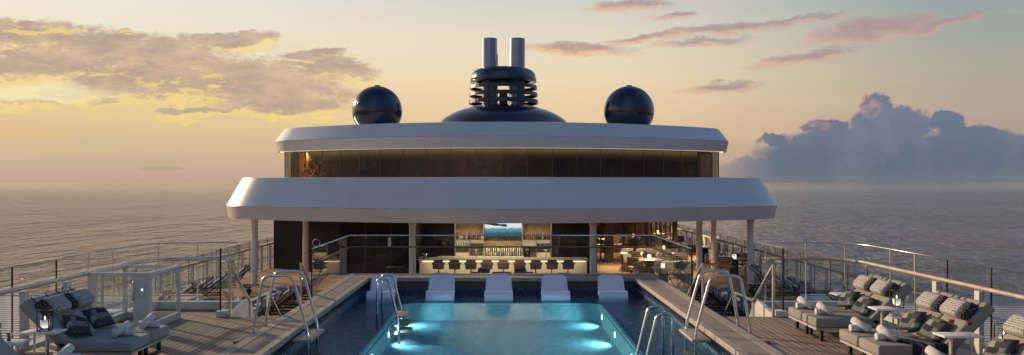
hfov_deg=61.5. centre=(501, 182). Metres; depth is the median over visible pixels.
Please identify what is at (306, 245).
support column
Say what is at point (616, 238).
dining chair
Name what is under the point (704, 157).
window pane
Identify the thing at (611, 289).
pool lounger
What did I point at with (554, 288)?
pool lounger
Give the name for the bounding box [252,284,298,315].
sun lounger
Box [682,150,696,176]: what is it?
window pane
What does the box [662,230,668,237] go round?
dining chair
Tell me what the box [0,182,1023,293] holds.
sea
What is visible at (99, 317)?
pillow
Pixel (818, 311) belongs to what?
rolled towel
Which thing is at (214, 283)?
sun lounger
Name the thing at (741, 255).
dining chair
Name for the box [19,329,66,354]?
side table
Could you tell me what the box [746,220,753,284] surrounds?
support column
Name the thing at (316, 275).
sun lounger
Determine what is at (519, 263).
bar stool
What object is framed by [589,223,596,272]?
support column
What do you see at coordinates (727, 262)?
dining chair
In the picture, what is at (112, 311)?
side table
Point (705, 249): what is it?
dining table
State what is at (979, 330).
deck railing
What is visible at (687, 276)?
sun lounger
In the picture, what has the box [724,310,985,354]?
deck
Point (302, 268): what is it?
stair handrail
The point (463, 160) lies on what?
window pane
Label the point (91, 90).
sky
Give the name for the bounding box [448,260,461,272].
bar stool
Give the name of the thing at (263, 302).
sun lounger
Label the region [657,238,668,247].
dining chair
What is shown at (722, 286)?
rolled towel
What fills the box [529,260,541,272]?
bar stool
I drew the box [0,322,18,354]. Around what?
double daybed
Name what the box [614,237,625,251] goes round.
dining chair
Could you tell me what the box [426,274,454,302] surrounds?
pool lounger
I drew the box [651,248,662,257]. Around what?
dining chair
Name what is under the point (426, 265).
bar counter
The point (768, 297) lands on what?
sun lounger
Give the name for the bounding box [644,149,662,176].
window pane
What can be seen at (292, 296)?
sun lounger
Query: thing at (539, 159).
window pane
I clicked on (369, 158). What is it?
window pane
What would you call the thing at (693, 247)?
dining chair
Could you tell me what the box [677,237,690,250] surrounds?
dining chair
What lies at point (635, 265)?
dining chair
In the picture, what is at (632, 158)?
window pane
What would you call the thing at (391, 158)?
window pane
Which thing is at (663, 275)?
dining table
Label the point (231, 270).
stair handrail
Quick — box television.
[484,223,521,238]
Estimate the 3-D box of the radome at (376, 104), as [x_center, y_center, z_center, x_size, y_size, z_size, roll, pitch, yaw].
[-5.500,-3.234,38.000,2.212,2.104,2.212,0,0,0]
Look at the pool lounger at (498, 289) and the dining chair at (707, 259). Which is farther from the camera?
the dining chair at (707, 259)
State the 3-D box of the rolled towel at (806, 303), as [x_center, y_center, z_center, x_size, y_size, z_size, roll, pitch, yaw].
[5.510,2.185,15.605,0.110,0.110,0.320,0,20,-28]
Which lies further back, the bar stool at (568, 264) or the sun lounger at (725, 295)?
the bar stool at (568, 264)
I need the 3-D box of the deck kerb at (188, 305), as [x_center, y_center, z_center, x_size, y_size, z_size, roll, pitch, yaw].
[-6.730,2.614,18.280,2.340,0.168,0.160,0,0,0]
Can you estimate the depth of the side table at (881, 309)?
13.88 m
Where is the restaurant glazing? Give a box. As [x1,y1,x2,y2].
[600,222,676,257]
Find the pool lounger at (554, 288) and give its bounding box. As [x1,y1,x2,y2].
[541,274,569,302]
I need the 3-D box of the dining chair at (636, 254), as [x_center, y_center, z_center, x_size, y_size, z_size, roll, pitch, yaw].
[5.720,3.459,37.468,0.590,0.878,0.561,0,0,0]
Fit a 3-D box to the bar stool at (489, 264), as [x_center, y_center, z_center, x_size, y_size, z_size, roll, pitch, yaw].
[-0.521,3.324,30.715,0.470,1.148,0.470,0,0,0]
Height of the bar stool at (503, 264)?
1.148 m
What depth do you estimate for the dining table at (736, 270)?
35.44 m
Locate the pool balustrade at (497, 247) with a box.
[311,235,691,297]
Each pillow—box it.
[62,315,92,335]
[83,306,115,328]
[835,291,860,307]
[850,294,878,316]
[896,311,926,330]
[917,316,952,341]
[983,338,1019,354]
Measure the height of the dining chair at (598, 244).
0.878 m
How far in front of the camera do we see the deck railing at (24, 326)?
14.89 m
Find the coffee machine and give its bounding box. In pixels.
[524,248,529,256]
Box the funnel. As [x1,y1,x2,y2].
[440,37,566,121]
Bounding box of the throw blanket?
[897,336,948,354]
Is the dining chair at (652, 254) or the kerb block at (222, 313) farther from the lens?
the dining chair at (652, 254)
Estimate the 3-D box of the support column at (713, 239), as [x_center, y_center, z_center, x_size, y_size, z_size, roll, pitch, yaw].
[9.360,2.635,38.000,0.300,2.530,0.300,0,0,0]
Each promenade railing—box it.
[62,238,273,293]
[654,222,941,302]
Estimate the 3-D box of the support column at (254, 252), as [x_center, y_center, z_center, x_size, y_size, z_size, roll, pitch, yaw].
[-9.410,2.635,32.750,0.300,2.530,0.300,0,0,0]
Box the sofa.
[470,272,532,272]
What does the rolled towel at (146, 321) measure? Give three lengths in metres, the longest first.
0.320 x 0.110 x 0.110 m
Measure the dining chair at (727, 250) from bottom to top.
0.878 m
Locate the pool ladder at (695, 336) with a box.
[679,270,750,354]
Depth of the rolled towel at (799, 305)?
15.61 m
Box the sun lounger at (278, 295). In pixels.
[257,291,284,316]
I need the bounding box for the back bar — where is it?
[438,223,552,256]
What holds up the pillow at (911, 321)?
on the double daybed at (959, 310)
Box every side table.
[4,339,30,353]
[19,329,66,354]
[107,309,124,318]
[829,292,842,295]
[867,306,908,325]
[932,332,984,354]
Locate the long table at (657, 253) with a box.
[620,252,674,270]
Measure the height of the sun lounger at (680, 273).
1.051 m
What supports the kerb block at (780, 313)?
on the deck at (783, 335)
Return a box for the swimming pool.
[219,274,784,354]
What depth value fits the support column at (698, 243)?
33.50 m
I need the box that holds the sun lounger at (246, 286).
[193,264,251,295]
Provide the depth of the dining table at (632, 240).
49.34 m
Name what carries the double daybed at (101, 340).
on the deck at (200, 332)
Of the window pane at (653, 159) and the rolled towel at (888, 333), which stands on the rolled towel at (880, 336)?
the rolled towel at (888, 333)
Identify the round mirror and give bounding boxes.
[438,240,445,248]
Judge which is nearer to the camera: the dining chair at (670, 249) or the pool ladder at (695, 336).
the pool ladder at (695, 336)
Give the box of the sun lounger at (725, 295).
[718,291,749,316]
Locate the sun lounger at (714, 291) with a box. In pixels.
[704,284,750,315]
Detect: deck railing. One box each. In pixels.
[0,242,242,354]
[761,242,1023,354]
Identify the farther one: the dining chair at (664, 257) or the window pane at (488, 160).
the dining chair at (664, 257)
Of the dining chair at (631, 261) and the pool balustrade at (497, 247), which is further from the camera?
the dining chair at (631, 261)
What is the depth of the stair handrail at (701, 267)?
19.00 m
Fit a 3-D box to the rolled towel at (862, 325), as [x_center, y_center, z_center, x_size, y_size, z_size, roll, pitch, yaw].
[5.510,2.185,13.195,0.110,0.110,0.320,0,20,-28]
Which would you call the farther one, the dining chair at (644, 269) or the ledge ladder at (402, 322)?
the dining chair at (644, 269)
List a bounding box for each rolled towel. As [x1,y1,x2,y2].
[56,344,74,354]
[111,321,131,336]
[112,328,135,335]
[138,321,159,327]
[139,313,154,328]
[274,285,286,288]
[718,285,727,288]
[795,302,814,307]
[797,296,813,308]
[814,308,834,314]
[816,302,833,315]
[849,324,871,330]
[850,317,871,332]
[874,332,898,339]
[876,324,898,341]
[925,345,945,354]
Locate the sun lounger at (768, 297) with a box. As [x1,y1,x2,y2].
[766,272,828,300]
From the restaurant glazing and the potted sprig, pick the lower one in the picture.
the potted sprig
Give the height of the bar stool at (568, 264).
1.148 m
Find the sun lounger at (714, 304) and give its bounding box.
[695,279,751,308]
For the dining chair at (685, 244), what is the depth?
42.59 m
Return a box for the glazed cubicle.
[87,265,180,324]
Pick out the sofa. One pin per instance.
(501, 272)
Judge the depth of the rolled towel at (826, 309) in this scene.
14.82 m
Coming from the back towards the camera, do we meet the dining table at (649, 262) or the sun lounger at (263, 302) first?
the dining table at (649, 262)
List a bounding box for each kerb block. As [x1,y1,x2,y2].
[216,309,227,316]
[775,309,787,316]
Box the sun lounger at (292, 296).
[252,279,308,308]
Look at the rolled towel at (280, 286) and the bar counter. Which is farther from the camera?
the bar counter
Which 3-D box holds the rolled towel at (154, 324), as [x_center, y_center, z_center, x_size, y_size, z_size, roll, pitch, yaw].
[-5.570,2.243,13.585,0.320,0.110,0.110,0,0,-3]
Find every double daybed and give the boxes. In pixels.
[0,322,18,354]
[19,287,168,354]
[788,273,912,340]
[839,290,994,354]
[1003,314,1023,354]
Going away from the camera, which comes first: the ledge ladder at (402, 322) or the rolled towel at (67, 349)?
the rolled towel at (67, 349)
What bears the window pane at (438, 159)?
in the superstructure
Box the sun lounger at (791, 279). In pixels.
[784,275,810,300]
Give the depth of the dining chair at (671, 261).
34.49 m
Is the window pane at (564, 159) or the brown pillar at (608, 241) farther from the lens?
the brown pillar at (608, 241)
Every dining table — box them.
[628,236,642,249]
[639,258,662,272]
[652,266,677,282]
[702,246,710,261]
[729,258,746,276]
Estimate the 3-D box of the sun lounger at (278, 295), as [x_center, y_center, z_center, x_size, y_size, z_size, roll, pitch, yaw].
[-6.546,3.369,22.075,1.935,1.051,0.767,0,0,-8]
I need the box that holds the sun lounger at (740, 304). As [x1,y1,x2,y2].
[731,297,750,316]
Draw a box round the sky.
[0,0,1023,181]
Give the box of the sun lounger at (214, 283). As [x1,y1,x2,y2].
[170,269,234,300]
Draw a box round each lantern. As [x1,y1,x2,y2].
[37,309,52,331]
[889,289,903,307]
[994,323,1005,338]
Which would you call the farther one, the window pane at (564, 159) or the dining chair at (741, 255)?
the dining chair at (741, 255)
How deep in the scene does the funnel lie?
39.69 m
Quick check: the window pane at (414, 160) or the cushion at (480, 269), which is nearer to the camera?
the cushion at (480, 269)
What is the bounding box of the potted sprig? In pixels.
[6,331,13,340]
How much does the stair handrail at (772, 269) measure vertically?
2.260 m
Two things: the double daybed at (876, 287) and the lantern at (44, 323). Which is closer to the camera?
the lantern at (44, 323)
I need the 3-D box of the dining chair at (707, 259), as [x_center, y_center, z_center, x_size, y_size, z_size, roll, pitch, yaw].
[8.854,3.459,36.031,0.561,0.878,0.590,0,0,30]
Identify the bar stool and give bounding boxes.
[432,260,444,272]
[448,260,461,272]
[464,260,477,271]
[480,260,493,268]
[497,260,509,271]
[513,260,525,268]
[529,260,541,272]
[545,260,558,272]
[561,260,574,272]
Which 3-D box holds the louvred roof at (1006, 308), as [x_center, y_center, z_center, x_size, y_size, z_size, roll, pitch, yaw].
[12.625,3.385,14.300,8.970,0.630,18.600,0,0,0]
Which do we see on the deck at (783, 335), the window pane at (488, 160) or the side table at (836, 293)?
the side table at (836, 293)
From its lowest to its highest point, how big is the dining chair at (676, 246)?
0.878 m
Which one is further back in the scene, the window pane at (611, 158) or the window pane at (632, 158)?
the window pane at (632, 158)
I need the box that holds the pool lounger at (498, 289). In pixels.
[484,274,512,302]
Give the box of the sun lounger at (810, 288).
[798,280,819,293]
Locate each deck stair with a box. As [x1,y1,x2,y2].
[231,298,253,316]
[749,299,771,316]
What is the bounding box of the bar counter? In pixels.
[418,257,588,272]
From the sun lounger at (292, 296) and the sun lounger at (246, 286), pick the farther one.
the sun lounger at (246, 286)
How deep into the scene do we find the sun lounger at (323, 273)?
27.80 m
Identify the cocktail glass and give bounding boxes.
[948,319,954,323]
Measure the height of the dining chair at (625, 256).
0.878 m
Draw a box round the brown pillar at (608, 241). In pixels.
[603,223,613,262]
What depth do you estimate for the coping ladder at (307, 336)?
15.21 m
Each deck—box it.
[13,310,279,354]
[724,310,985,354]
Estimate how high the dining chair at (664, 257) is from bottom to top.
0.878 m
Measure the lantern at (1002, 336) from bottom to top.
0.288 m
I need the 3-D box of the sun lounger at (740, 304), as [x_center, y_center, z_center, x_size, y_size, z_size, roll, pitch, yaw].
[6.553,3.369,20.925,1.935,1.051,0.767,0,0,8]
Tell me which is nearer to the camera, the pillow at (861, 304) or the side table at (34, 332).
the side table at (34, 332)
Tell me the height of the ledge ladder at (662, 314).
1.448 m
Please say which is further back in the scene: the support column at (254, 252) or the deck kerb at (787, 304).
the support column at (254, 252)
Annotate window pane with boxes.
[285,151,290,176]
[291,151,304,176]
[306,150,321,176]
[323,150,339,176]
[341,149,358,176]
[360,149,379,176]
[381,148,402,176]
[403,148,425,176]
[427,148,450,176]
[451,148,475,176]
[476,148,500,176]
[502,148,526,176]
[528,148,551,176]
[553,148,576,176]
[577,148,599,176]
[601,148,621,176]
[623,149,642,176]
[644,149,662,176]
[663,150,680,176]
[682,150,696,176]
[698,151,711,176]
[713,151,717,176]
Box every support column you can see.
[251,220,258,284]
[302,221,308,278]
[408,223,415,272]
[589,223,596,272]
[696,221,701,278]
[711,221,715,269]
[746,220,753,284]
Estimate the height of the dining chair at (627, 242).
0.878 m
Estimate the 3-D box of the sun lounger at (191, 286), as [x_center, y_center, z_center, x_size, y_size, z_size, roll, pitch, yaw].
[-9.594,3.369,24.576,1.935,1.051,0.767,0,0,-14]
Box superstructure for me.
[226,122,776,277]
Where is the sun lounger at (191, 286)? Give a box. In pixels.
[181,280,200,293]
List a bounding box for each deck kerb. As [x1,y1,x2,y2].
[129,301,240,309]
[763,301,836,309]
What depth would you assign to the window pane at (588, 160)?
34.02 m
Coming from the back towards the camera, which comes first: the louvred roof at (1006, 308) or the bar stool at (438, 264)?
the bar stool at (438, 264)
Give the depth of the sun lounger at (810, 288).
24.44 m
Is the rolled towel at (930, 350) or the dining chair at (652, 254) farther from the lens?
the dining chair at (652, 254)
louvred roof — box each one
[0,294,202,338]
[801,294,1023,343]
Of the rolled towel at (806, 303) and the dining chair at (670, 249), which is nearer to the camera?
the rolled towel at (806, 303)
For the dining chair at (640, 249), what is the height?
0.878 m
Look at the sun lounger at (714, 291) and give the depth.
23.50 m
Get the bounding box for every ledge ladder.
[376,273,412,343]
[635,305,673,354]
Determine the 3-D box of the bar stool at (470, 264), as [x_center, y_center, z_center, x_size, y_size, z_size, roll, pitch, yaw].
[-1.098,3.324,30.715,0.470,1.148,0.470,0,0,0]
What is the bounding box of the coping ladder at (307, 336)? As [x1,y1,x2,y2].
[252,270,323,354]
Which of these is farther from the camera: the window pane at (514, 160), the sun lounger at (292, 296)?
the window pane at (514, 160)
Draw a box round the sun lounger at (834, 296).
[826,289,839,300]
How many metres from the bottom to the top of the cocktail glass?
0.200 m
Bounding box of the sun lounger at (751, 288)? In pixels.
[748,264,804,295]
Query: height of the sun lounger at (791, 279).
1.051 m
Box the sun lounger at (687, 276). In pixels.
[682,272,742,300]
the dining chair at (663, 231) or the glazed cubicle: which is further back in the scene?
the dining chair at (663, 231)
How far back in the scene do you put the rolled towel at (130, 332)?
12.81 m
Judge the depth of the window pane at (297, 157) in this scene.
36.86 m
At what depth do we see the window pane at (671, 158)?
35.68 m
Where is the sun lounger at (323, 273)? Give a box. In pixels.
[272,268,329,294]
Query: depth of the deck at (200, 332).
15.44 m
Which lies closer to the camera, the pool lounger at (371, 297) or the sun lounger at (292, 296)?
the pool lounger at (371, 297)
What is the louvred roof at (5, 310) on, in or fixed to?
attached to the promenade railing at (118, 285)
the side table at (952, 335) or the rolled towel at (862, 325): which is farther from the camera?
the rolled towel at (862, 325)
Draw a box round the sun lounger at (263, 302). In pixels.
[253,297,271,316]
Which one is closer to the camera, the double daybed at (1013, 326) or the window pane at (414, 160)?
the double daybed at (1013, 326)
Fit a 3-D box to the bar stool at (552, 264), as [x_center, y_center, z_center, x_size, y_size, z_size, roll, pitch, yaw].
[1.789,3.324,30.715,0.470,1.148,0.470,0,0,0]
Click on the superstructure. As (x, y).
(443, 178)
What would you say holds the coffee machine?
on the back bar
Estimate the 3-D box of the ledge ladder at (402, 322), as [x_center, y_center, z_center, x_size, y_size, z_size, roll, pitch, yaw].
[-2.363,2.778,19.000,0.726,1.448,0.852,0,0,0]
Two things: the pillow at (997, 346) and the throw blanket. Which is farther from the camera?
the throw blanket
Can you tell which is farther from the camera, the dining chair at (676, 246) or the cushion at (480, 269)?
the dining chair at (676, 246)
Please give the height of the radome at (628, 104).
2.104 m
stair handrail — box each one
[228,264,280,316]
[300,263,316,302]
[687,263,703,300]
[722,264,774,316]
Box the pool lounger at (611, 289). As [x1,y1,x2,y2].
[598,274,627,303]
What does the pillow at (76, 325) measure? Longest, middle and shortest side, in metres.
0.380 x 0.380 x 0.124 m
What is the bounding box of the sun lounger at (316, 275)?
[260,272,321,300]
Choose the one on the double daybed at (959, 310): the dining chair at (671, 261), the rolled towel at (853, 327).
the rolled towel at (853, 327)
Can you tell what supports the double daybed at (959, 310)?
on the deck at (783, 335)
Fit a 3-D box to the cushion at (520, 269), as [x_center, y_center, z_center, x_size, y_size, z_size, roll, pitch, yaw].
[0.620,3.020,28.280,0.400,0.400,0.120,-6,-10,0]
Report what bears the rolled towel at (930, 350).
on the double daybed at (1013, 326)
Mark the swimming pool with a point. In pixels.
(469, 321)
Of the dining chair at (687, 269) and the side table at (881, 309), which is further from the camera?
the dining chair at (687, 269)
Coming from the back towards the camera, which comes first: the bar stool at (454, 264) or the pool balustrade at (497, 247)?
the bar stool at (454, 264)
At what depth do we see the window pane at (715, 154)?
37.59 m
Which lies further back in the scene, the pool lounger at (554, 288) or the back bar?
the back bar
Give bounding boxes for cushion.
[478,267,489,272]
[514,267,525,271]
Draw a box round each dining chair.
[597,237,603,252]
[614,236,620,251]
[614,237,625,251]
[619,236,631,249]
[621,248,632,267]
[623,254,640,272]
[626,252,640,271]
[627,257,645,272]
[633,262,653,272]
[636,248,647,255]
[638,266,659,276]
[641,252,655,271]
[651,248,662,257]
[654,254,670,275]
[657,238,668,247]
[657,257,676,276]
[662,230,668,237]
[666,248,677,263]
[668,262,686,286]
[670,245,680,251]
[672,266,693,289]
[674,252,687,271]
[677,236,684,244]
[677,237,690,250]
[681,243,695,260]
[688,245,703,262]
[705,254,718,273]
[716,245,728,258]
[719,257,736,278]
[734,253,746,273]
[746,256,762,277]
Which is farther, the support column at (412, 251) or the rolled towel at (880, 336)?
the support column at (412, 251)
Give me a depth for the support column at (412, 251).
30.20 m
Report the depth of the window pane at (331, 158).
35.68 m
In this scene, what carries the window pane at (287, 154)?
in the superstructure
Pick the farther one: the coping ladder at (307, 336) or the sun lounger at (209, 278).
the sun lounger at (209, 278)
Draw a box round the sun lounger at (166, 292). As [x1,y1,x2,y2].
[155,289,173,300]
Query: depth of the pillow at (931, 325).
12.37 m
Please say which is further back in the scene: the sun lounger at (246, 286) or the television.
the television
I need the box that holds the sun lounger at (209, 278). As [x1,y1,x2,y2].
[192,275,215,300]
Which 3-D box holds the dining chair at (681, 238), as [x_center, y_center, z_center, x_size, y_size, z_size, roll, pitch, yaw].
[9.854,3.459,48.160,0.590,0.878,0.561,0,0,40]
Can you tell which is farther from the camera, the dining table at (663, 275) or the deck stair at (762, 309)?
the dining table at (663, 275)
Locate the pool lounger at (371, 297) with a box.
[366,274,396,303]
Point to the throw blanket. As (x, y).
(919, 345)
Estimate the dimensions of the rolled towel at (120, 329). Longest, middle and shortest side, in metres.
0.320 x 0.110 x 0.110 m
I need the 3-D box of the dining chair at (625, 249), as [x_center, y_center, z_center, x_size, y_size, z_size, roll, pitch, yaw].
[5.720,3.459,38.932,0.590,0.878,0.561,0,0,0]
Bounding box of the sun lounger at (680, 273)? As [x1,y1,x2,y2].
[673,268,730,294]
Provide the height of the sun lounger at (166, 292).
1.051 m
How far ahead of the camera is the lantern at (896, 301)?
13.94 m
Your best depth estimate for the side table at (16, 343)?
11.65 m
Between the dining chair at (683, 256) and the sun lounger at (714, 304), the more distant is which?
the dining chair at (683, 256)
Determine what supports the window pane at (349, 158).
in the superstructure
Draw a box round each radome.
[352,85,401,124]
[604,85,653,124]
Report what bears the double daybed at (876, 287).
on the deck at (783, 335)

